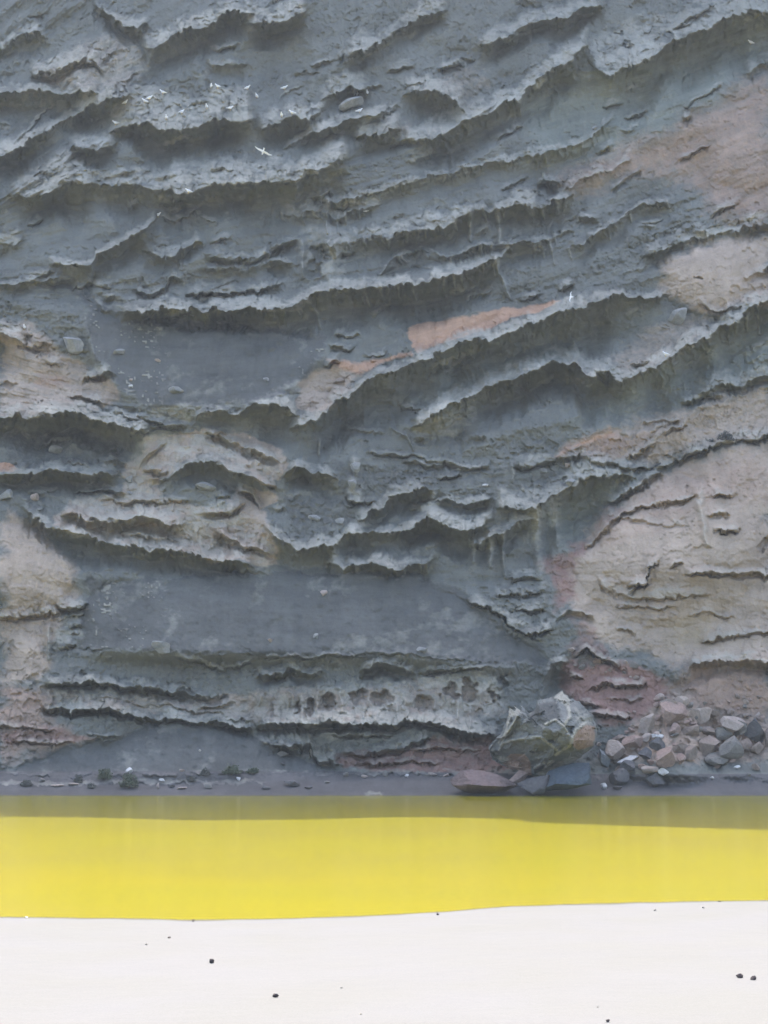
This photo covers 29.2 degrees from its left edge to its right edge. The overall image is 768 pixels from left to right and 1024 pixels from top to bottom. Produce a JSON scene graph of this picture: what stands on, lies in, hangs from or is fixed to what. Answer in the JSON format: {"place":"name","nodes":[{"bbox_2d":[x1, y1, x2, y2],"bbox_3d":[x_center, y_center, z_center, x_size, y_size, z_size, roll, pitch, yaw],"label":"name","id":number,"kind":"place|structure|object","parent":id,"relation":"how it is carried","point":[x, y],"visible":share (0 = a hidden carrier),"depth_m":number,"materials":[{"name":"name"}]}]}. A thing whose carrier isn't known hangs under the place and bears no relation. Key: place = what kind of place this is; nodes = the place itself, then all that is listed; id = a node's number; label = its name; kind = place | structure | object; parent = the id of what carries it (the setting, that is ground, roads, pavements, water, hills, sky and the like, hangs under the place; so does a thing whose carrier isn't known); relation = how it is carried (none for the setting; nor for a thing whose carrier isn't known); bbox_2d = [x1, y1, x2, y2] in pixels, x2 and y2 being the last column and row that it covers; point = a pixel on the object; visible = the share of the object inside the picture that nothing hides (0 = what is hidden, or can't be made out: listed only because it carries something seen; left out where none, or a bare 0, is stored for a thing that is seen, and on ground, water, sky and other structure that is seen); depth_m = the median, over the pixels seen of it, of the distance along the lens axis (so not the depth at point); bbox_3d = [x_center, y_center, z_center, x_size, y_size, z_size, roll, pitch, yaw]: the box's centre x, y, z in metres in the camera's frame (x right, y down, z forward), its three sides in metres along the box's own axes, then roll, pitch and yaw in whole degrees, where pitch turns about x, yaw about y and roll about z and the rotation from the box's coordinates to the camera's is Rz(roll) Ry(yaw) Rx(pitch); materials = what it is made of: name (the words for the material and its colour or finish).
{"place":"outdoors","nodes":[
{"label":"outdoors","id":0,"kind":"place"},
{"bbox_2d":[255,146,270,155],"bbox_3d":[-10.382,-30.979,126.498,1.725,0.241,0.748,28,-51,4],"label":"gull","id":1,"kind":"object","parent":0,"point":[263,151],"visible":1,"depth_m":126.54,"materials":[{"name":"white"}]},
{"bbox_2d":[0,0,767,795],"bbox_3d":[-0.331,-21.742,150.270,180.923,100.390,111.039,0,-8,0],"label":"cliff","id":2,"kind":"structure","parent":0,"point":[478,188],"depth_m":119.57,"materials":[{"name":"grey stone"}]},
{"bbox_2d":[0,489,12,499],"bbox_3d":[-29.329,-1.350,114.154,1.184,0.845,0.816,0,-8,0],"label":"boulder","id":3,"kind":"object","parent":2,"relation":"on","point":[7,494],"visible":1,"depth_m":113.84,"materials":[{"name":"grey stone"}]},
{"bbox_2d":[20,779,32,785],"bbox_3d":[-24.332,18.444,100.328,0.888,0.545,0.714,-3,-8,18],"label":"shrub","id":4,"kind":"object","parent":2,"relation":"on","point":[26,783],"visible":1,"depth_m":100.17,"materials":[{"name":"green plant"}]},
{"bbox_2d":[30,493,38,500],"bbox_3d":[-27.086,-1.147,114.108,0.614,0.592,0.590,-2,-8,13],"label":"boulder","id":5,"kind":"object","parent":2,"relation":"on","point":[34,497],"visible":1,"depth_m":113.93,"materials":[{"name":"grey stone"}]},
{"bbox_2d":[48,445,62,453],"bbox_3d":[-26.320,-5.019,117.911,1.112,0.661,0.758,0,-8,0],"label":"boulder","id":6,"kind":"object","parent":2,"relation":"on","point":[55,449],"visible":1,"depth_m":117.76,"materials":[{"name":"grey stone"}]},
{"bbox_2d":[63,337,83,353],"bbox_3d":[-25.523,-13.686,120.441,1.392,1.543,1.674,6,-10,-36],"label":"boulder","id":7,"kind":"object","parent":2,"relation":"on","point":[74,345],"visible":1,"depth_m":119.97,"materials":[{"name":"grey stone"}]},
{"bbox_2d":[73,773,82,782],"bbox_3d":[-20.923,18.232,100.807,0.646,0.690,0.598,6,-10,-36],"label":"shrub","id":8,"kind":"object","parent":2,"relation":"on","point":[78,779],"visible":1,"depth_m":100.72,"materials":[{"name":"green plant"}]},
{"bbox_2d":[87,782,95,787],"bbox_3d":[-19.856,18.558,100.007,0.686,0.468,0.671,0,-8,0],"label":"shrub","id":9,"kind":"object","parent":2,"relation":"on","point":[91,785],"visible":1,"depth_m":99.89,"materials":[{"name":"green plant"}]},
{"bbox_2d":[97,768,112,779],"bbox_3d":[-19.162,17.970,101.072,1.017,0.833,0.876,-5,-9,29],"label":"shrub","id":10,"kind":"object","parent":2,"relation":"on","point":[104,773],"visible":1,"depth_m":100.95,"materials":[{"name":"green plant"}]},
{"bbox_2d":[113,349,124,353],"bbox_3d":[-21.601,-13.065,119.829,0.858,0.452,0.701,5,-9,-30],"label":"boulder","id":11,"kind":"object","parent":2,"relation":"on","point":[119,351],"visible":1,"depth_m":119.63,"materials":[{"name":"grey stone"}]},
{"bbox_2d":[118,771,138,787],"bbox_3d":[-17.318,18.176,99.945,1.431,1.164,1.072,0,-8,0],"label":"shrub","id":12,"kind":"object","parent":2,"relation":"on","point":[129,781],"visible":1,"depth_m":99.75,"materials":[{"name":"green plant"}]},
{"bbox_2d":[125,476,132,482],"bbox_3d":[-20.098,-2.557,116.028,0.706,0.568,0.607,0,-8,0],"label":"boulder","id":13,"kind":"object","parent":2,"relation":"on","point":[128,479],"visible":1,"depth_m":115.80,"materials":[{"name":"grey stone"}]},
{"bbox_2d":[126,767,132,773],"bbox_3d":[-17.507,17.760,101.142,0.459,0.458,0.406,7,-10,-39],"label":"shore stone","id":14,"kind":"object","parent":2,"relation":"on","point":[129,770],"visible":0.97,"depth_m":101.05,"materials":[{"name":"white stone"}]},
{"bbox_2d":[151,641,169,653],"bbox_3d":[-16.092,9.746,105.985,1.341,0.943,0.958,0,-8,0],"label":"boulder","id":15,"kind":"object","parent":2,"relation":"on","point":[161,647],"visible":1,"depth_m":105.74,"materials":[{"name":"grey stone"}]},
{"bbox_2d":[168,386,183,393],"bbox_3d":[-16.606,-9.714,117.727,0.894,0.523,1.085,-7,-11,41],"label":"boulder","id":16,"kind":"object","parent":2,"relation":"on","point":[174,389],"visible":1,"depth_m":117.45,"materials":[{"name":"grey stone"}]},
{"bbox_2d":[187,775,195,781],"bbox_3d":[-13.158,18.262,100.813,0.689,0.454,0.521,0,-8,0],"label":"shrub","id":17,"kind":"object","parent":2,"relation":"on","point":[191,778],"visible":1,"depth_m":100.69,"materials":[{"name":"green plant"}]},
{"bbox_2d":[200,767,209,775],"bbox_3d":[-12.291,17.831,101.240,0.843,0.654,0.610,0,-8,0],"label":"shrub","id":18,"kind":"object","parent":2,"relation":"on","point":[205,771],"visible":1,"depth_m":101.10,"materials":[{"name":"green plant"}]},
{"bbox_2d":[195,482,215,490],"bbox_3d":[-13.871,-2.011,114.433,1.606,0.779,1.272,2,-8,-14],"label":"boulder","id":19,"kind":"object","parent":2,"relation":"on","point":[205,486],"visible":1,"depth_m":114.02,"materials":[{"name":"grey stone"}]},
{"bbox_2d":[204,783,211,787],"bbox_3d":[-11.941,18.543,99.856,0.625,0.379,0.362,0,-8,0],"label":"shore stone","id":20,"kind":"object","parent":2,"relation":"on","point":[207,785],"visible":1,"depth_m":99.69,"materials":[{"name":"grey stone"}]},
{"bbox_2d":[221,763,242,774],"bbox_3d":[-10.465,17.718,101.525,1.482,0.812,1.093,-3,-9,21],"label":"shrub","id":21,"kind":"object","parent":2,"relation":"on","point":[231,770],"visible":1,"depth_m":101.30,"materials":[{"name":"green plant"}]},
{"bbox_2d":[245,767,258,772],"bbox_3d":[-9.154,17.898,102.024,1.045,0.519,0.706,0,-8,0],"label":"shrub","id":22,"kind":"object","parent":2,"relation":"on","point":[253,770],"visible":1,"depth_m":101.86,"materials":[{"name":"green plant"}]},
{"bbox_2d":[277,751,287,756],"bbox_3d":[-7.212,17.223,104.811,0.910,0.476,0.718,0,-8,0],"label":"shore stone","id":23,"kind":"object","parent":2,"relation":"on","point":[281,753],"visible":1,"depth_m":104.50,"materials":[{"name":"grey stone"}]},
{"bbox_2d":[284,780,299,785],"bbox_3d":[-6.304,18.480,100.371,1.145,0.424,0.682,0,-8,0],"label":"shore stone","id":24,"kind":"object","parent":2,"relation":"on","point":[293,782],"visible":1,"depth_m":100.16,"materials":[{"name":"grey stone"}]},
{"bbox_2d":[308,515,319,520],"bbox_3d":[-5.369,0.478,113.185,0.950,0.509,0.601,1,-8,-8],"label":"boulder","id":25,"kind":"object","parent":2,"relation":"on","point":[315,517],"visible":1,"depth_m":112.97,"materials":[{"name":"grey stone"}]},
{"bbox_2d":[320,590,327,595],"bbox_3d":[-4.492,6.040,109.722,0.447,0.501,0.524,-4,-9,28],"label":"boulder","id":26,"kind":"object","parent":2,"relation":"on","point":[323,592],"visible":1,"depth_m":109.63,"materials":[{"name":"grey stone"}]},
{"bbox_2d":[334,378,344,383],"bbox_3d":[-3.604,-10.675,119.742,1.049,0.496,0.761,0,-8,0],"label":"boulder","id":27,"kind":"object","parent":2,"relation":"on","point":[339,380],"visible":1,"depth_m":119.56,"materials":[{"name":"grey stone"}]},
{"bbox_2d":[335,518,343,523],"bbox_3d":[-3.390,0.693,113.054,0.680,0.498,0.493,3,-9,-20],"label":"boulder","id":28,"kind":"object","parent":2,"relation":"on","point":[339,520],"visible":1,"depth_m":112.96,"materials":[{"name":"grey stone"}]},
{"bbox_2d":[338,96,363,111],"bbox_3d":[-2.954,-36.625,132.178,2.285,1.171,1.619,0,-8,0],"label":"boulder","id":29,"kind":"object","parent":2,"relation":"on","point":[351,103],"visible":1,"depth_m":131.78,"materials":[{"name":"grey stone"}]},
{"bbox_2d":[348,480,356,488],"bbox_3d":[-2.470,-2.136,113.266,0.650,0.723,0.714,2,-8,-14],"label":"boulder","id":30,"kind":"object","parent":2,"relation":"on","point":[352,484],"visible":1,"depth_m":113.07,"materials":[{"name":"grey stone"}]},
{"bbox_2d":[350,462,360,471],"bbox_3d":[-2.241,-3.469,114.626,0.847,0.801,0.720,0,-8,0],"label":"boulder","id":31,"kind":"object","parent":2,"relation":"on","point":[355,466],"visible":1,"depth_m":114.37,"materials":[{"name":"grey stone"}]},
{"bbox_2d":[416,647,426,651],"bbox_3d":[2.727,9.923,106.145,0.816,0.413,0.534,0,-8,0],"label":"boulder","id":32,"kind":"object","parent":2,"relation":"on","point":[421,649],"visible":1,"depth_m":105.98,"materials":[{"name":"grey stone"}]},
{"bbox_2d":[450,769,516,793],"bbox_3d":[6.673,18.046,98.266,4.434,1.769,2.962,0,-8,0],"label":"boulder","id":33,"kind":"object","parent":2,"relation":"on","point":[473,781],"visible":1,"depth_m":97.82,"materials":[{"name":"grey stone"}]},
{"bbox_2d":[509,770,528,785],"bbox_3d":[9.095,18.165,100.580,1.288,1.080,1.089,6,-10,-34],"label":"boulder","id":34,"kind":"object","parent":2,"relation":"on","point":[518,776],"visible":0.81,"depth_m":100.25,"materials":[{"name":"stone"}]},
{"bbox_2d":[517,775,549,794],"bbox_3d":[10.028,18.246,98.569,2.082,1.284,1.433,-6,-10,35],"label":"boulder","id":35,"kind":"object","parent":2,"relation":"on","point":[535,785],"visible":1,"depth_m":98.06,"materials":[{"name":"grey stone"}]},
{"bbox_2d":[489,690,596,776],"bbox_3d":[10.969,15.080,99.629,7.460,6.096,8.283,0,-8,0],"label":"huge boulder","id":36,"kind":"object","parent":2,"relation":"on","point":[559,729],"visible":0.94,"depth_m":98.54,"materials":[{"name":"grey stone"}]},
{"bbox_2d":[539,468,546,472],"bbox_3d":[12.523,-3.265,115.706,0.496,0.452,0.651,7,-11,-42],"label":"boulder","id":37,"kind":"object","parent":2,"relation":"on","point":[542,470],"visible":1,"depth_m":115.51,"materials":[{"name":"grey stone"}]},
{"bbox_2d":[546,763,591,790],"bbox_3d":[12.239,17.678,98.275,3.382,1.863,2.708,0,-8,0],"label":"boulder","id":38,"kind":"object","parent":2,"relation":"on","point":[571,776],"visible":1,"depth_m":97.53,"materials":[{"name":"grey stone"}]},
{"bbox_2d":[565,479,575,485],"bbox_3d":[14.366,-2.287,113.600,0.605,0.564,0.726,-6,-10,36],"label":"boulder","id":39,"kind":"object","parent":2,"relation":"on","point":[569,482],"visible":1,"depth_m":113.47,"materials":[{"name":"grey stone"}]},
{"bbox_2d":[578,664,584,669],"bbox_3d":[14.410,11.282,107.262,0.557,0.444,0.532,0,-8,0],"label":"boulder","id":40,"kind":"object","parent":2,"relation":"on","point":[581,667],"visible":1,"depth_m":107.09,"materials":[{"name":"grey stone"}]},
{"bbox_2d":[592,658,600,663],"bbox_3d":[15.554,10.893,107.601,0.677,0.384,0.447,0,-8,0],"label":"boulder","id":41,"kind":"object","parent":2,"relation":"on","point":[598,660],"visible":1,"depth_m":107.45,"materials":[{"name":"stone"}]},
{"bbox_2d":[601,783,606,788],"bbox_3d":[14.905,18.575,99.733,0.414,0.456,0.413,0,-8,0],"label":"boulder","id":42,"kind":"object","parent":2,"relation":"on","point":[603,785],"visible":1,"depth_m":99.63,"materials":[{"name":"grey stone"}]},
{"bbox_2d":[599,749,609,767],"bbox_3d":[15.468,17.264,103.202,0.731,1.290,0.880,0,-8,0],"label":"boulder","id":43,"kind":"object","parent":2,"relation":"on","point":[604,758],"visible":1,"depth_m":102.94,"materials":[{"name":"stone"}]},
{"bbox_2d":[605,739,624,759],"bbox_3d":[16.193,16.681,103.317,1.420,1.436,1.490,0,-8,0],"label":"boulder","id":44,"kind":"object","parent":2,"relation":"on","point":[614,749],"visible":1,"depth_m":102.90,"materials":[{"name":"grey stone"}]},
{"bbox_2d":[609,768,628,784],"bbox_3d":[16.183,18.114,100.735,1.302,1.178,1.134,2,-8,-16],"label":"boulder","id":45,"kind":"object","parent":2,"relation":"on","point":[620,776],"visible":1,"depth_m":100.35,"materials":[{"name":"grey stone"}]},
{"bbox_2d":[616,734,624,740],"bbox_3d":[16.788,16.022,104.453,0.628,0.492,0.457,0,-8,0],"label":"boulder","id":46,"kind":"object","parent":2,"relation":"on","point":[619,737],"visible":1,"depth_m":104.40,"materials":[{"name":"grey stone"}]},
{"bbox_2d":[620,760,634,770],"bbox_3d":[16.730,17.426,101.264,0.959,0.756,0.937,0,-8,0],"label":"boulder","id":47,"kind":"object","parent":2,"relation":"on","point":[628,765],"visible":0.98,"depth_m":101.00,"materials":[{"name":"grey stone"}]},
{"bbox_2d":[617,755,637,763],"bbox_3d":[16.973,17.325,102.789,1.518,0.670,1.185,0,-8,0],"label":"boulder","id":48,"kind":"object","parent":2,"relation":"on","point":[632,757],"visible":0.81,"depth_m":102.46,"materials":[{"name":"grey stone"}]},
{"bbox_2d":[628,727,634,732],"bbox_3d":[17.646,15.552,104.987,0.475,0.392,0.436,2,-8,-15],"label":"boulder","id":49,"kind":"object","parent":2,"relation":"on","point":[631,730],"visible":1,"depth_m":104.84,"materials":[{"name":"grey stone"}]},
{"bbox_2d":[621,735,643,748],"bbox_3d":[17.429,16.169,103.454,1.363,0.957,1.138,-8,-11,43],"label":"boulder","id":50,"kind":"object","parent":2,"relation":"on","point":[632,741],"visible":1,"depth_m":103.18,"materials":[{"name":"grey stone"}]},
{"bbox_2d":[629,661,637,667],"bbox_3d":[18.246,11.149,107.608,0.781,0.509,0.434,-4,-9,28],"label":"boulder","id":51,"kind":"object","parent":2,"relation":"on","point":[633,664],"visible":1,"depth_m":107.39,"materials":[{"name":"grey stone"}]},
{"bbox_2d":[638,747,651,758],"bbox_3d":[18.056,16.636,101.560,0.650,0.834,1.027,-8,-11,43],"label":"boulder","id":52,"kind":"object","parent":2,"relation":"on","point":[645,753],"visible":1,"depth_m":101.44,"materials":[{"name":"grey stone"}]},
{"bbox_2d":[638,713,654,733],"bbox_3d":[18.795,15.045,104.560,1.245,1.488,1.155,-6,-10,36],"label":"boulder","id":53,"kind":"object","parent":2,"relation":"on","point":[647,724],"visible":1,"depth_m":104.18,"materials":[{"name":"grey stone"}]},
{"bbox_2d":[642,733,650,741],"bbox_3d":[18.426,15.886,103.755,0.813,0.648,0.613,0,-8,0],"label":"boulder","id":54,"kind":"object","parent":2,"relation":"on","point":[646,736],"visible":1,"depth_m":103.47,"materials":[{"name":"grey stone"}]},
{"bbox_2d":[641,766,658,773],"bbox_3d":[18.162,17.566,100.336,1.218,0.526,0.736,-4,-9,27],"label":"boulder","id":55,"kind":"object","parent":2,"relation":"on","point":[648,769],"visible":1,"depth_m":100.12,"materials":[{"name":"beige stone"}]},
{"bbox_2d":[646,772,664,786],"bbox_3d":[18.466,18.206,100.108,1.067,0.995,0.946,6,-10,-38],"label":"boulder","id":56,"kind":"object","parent":2,"relation":"on","point":[655,780],"visible":1,"depth_m":99.95,"materials":[{"name":"grey stone"}]},
{"bbox_2d":[649,737,664,750],"bbox_3d":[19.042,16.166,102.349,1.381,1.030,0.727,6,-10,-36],"label":"boulder","id":57,"kind":"object","parent":2,"relation":"on","point":[658,743],"visible":0.88,"depth_m":102.10,"materials":[{"name":"grey stone"}]},
{"bbox_2d":[652,734,663,738],"bbox_3d":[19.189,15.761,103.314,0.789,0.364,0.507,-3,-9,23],"label":"boulder","id":58,"kind":"object","parent":2,"relation":"on","point":[654,736],"visible":0.91,"depth_m":103.26,"materials":[{"name":"white stone"}]},
{"bbox_2d":[655,715,661,720],"bbox_3d":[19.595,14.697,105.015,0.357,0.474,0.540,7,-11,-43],"label":"boulder","id":59,"kind":"object","parent":2,"relation":"on","point":[658,717],"visible":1,"depth_m":104.90,"materials":[{"name":"grey stone"}]},
{"bbox_2d":[655,693,664,700],"bbox_3d":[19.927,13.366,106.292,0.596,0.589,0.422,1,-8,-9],"label":"boulder","id":60,"kind":"object","parent":2,"relation":"on","point":[660,696],"visible":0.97,"depth_m":106.19,"materials":[{"name":"grey stone"}]},
{"bbox_2d":[658,768,668,775],"bbox_3d":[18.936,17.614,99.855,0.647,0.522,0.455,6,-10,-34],"label":"boulder","id":61,"kind":"object","parent":2,"relation":"on","point":[663,771],"visible":1,"depth_m":99.70,"materials":[{"name":"white stone"}]},
{"bbox_2d":[656,746,674,767],"bbox_3d":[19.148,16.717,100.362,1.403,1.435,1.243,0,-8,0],"label":"boulder","id":62,"kind":"object","parent":2,"relation":"on","point":[665,757],"visible":1,"depth_m":100.09,"materials":[{"name":"beige stone"}]},
{"bbox_2d":[660,698,676,702],"bbox_3d":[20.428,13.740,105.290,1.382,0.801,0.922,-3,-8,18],"label":"boulder","id":63,"kind":"object","parent":2,"relation":"on","point":[671,700],"visible":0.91,"depth_m":104.91,"materials":[{"name":"grey stone"}]},
{"bbox_2d":[660,701,686,726],"bbox_3d":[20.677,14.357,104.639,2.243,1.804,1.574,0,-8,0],"label":"boulder","id":64,"kind":"object","parent":2,"relation":"on","point":[672,712],"visible":1,"depth_m":104.24,"materials":[{"name":"grey stone"}]},
{"bbox_2d":[675,696,689,705],"bbox_3d":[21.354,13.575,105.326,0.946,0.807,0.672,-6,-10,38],"label":"boulder","id":65,"kind":"object","parent":64,"relation":"on","point":[684,700],"visible":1,"depth_m":105.08,"materials":[{"name":"grey stone"}]},
{"bbox_2d":[669,723,680,734],"bbox_3d":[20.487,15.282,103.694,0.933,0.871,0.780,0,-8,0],"label":"boulder","id":66,"kind":"object","parent":2,"relation":"on","point":[675,728],"visible":1,"depth_m":103.56,"materials":[{"name":"grey stone"}]},
{"bbox_2d":[667,308,686,324],"bbox_3d":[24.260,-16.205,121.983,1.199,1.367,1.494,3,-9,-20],"label":"boulder","id":67,"kind":"object","parent":2,"relation":"on","point":[678,316],"visible":1,"depth_m":121.55,"materials":[{"name":"grey stone"}]},
{"bbox_2d":[672,743,687,752],"bbox_3d":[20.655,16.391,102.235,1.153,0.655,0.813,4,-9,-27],"label":"boulder","id":68,"kind":"object","parent":2,"relation":"on","point":[679,747],"visible":0.99,"depth_m":101.91,"materials":[{"name":"grey stone"}]},
{"bbox_2d":[677,753,685,764],"bbox_3d":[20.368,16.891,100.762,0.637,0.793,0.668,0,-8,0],"label":"boulder","id":69,"kind":"object","parent":2,"relation":"on","point":[681,758],"visible":1,"depth_m":100.64,"materials":[{"name":"stone"}]},
{"bbox_2d":[681,724,699,734],"bbox_3d":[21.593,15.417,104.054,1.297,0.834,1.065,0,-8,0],"label":"boulder","id":70,"kind":"object","parent":2,"relation":"on","point":[692,730],"visible":1,"depth_m":103.75,"materials":[{"name":"grey stone"}]},
{"bbox_2d":[684,745,697,760],"bbox_3d":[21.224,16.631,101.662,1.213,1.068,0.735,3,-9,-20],"label":"boulder","id":71,"kind":"object","parent":2,"relation":"on","point":[691,752],"visible":0.95,"depth_m":101.42,"materials":[{"name":"grey stone"}]},
{"bbox_2d":[689,707,711,724],"bbox_3d":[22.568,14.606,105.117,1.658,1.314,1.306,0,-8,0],"label":"boulder","id":72,"kind":"object","parent":2,"relation":"on","point":[703,714],"visible":0.98,"depth_m":104.73,"materials":[{"name":"grey stone"}]},
{"bbox_2d":[702,726,715,735],"bbox_3d":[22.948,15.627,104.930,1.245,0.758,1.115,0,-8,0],"label":"boulder","id":73,"kind":"object","parent":2,"relation":"on","point":[708,730],"visible":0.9,"depth_m":104.61,"materials":[{"name":"grey stone"}]},
{"bbox_2d":[710,711,719,716],"bbox_3d":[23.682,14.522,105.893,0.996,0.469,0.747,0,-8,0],"label":"boulder","id":74,"kind":"object","parent":2,"relation":"on","point":[715,713],"visible":0.85,"depth_m":105.66,"materials":[{"name":"grey stone"}]},
{"bbox_2d":[705,752,728,765],"bbox_3d":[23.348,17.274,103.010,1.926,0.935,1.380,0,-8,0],"label":"boulder","id":75,"kind":"object","parent":2,"relation":"on","point":[714,759],"visible":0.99,"depth_m":102.55,"materials":[{"name":"grey stone"}]},
{"bbox_2d":[699,735,719,755],"bbox_3d":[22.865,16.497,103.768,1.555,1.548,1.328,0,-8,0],"label":"boulder","id":76,"kind":"object","parent":75,"relation":"on","point":[708,744],"visible":1,"depth_m":103.37,"materials":[{"name":"grey stone"}]},
{"bbox_2d":[715,727,731,740],"bbox_3d":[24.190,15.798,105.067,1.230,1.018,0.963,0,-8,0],"label":"boulder","id":77,"kind":"object","parent":2,"relation":"on","point":[722,733],"visible":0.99,"depth_m":104.72,"materials":[{"name":"grey stone"}]},
{"bbox_2d":[717,431,735,441],"bbox_3d":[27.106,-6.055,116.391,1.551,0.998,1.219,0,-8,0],"label":"shrub","id":78,"kind":"object","parent":2,"relation":"on","point":[724,435],"visible":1,"depth_m":116.23,"materials":[{"name":"green plant"}]},
{"bbox_2d":[727,708,734,713],"bbox_3d":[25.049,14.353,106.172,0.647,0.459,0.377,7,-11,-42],"label":"boulder","id":79,"kind":"object","parent":2,"relation":"on","point":[730,710],"visible":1,"depth_m":106.03,"materials":[{"name":"grey stone"}]},
{"bbox_2d":[719,735,743,759],"bbox_3d":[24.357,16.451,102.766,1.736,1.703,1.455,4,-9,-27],"label":"boulder","id":80,"kind":"object","parent":2,"relation":"on","point":[730,748],"visible":1,"depth_m":102.35,"materials":[{"name":"grey stone"}]},
{"bbox_2d":[720,716,744,731],"bbox_3d":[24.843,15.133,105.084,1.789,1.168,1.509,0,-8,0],"label":"boulder","id":81,"kind":"object","parent":2,"relation":"on","point":[731,723],"visible":1,"depth_m":104.56,"materials":[{"name":"grey stone"}]},
{"bbox_2d":[734,720,746,735],"bbox_3d":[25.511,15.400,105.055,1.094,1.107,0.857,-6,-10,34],"label":"boulder","id":82,"kind":"object","parent":2,"relation":"on","point":[742,730],"visible":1,"depth_m":104.58,"materials":[{"name":"grey stone"}]},
{"bbox_2d":[740,738,751,749],"bbox_3d":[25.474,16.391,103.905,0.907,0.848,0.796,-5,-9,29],"label":"boulder","id":83,"kind":"object","parent":2,"relation":"on","point":[746,743],"visible":0.77,"depth_m":103.69,"materials":[{"name":"grey stone"}]},
{"bbox_2d":[742,713,749,717],"bbox_3d":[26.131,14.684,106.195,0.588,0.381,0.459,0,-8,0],"label":"boulder","id":84,"kind":"object","parent":2,"relation":"on","point":[744,715],"visible":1,"depth_m":106.04,"materials":[{"name":"grey stone"}]},
{"bbox_2d":[744,718,764,742],"bbox_3d":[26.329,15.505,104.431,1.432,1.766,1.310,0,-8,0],"label":"boulder","id":85,"kind":"object","parent":2,"relation":"on","point":[755,732],"visible":1,"depth_m":104.28,"materials":[{"name":"grey stone"}]},
{"bbox_2d":[751,763,759,769],"bbox_3d":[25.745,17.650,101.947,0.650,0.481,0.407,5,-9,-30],"label":"boulder","id":86,"kind":"object","parent":2,"relation":"on","point":[755,766],"visible":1,"depth_m":101.83,"materials":[{"name":"grey stone"}]},
{"bbox_2d":[749,741,763,753],"bbox_3d":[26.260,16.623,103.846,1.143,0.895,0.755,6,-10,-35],"label":"boulder","id":87,"kind":"object","parent":2,"relation":"on","point":[757,747],"visible":1,"depth_m":103.49,"materials":[{"name":"grey stone"}]},
{"bbox_2d":[764,728,767,746],"bbox_3d":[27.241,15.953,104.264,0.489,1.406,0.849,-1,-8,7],"label":"boulder","id":88,"kind":"object","parent":2,"relation":"on","point":[766,737],"visible":1,"depth_m":104.11,"materials":[{"name":"grey stone"}]},
{"bbox_2d":[0,796,767,919],"bbox_3d":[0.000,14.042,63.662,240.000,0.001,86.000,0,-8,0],"label":"lake","id":89,"kind":"structure","parent":0,"point":[208,857],"depth_m":55.65,"materials":[{"name":"liquid"}]},
{"bbox_2d":[0,900,767,1023],"bbox_3d":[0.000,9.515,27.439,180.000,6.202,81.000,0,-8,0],"label":"beach","id":90,"kind":"structure","parent":0,"point":[683,962],"depth_m":26.77,"materials":[{"name":"white sand"}]}
]}

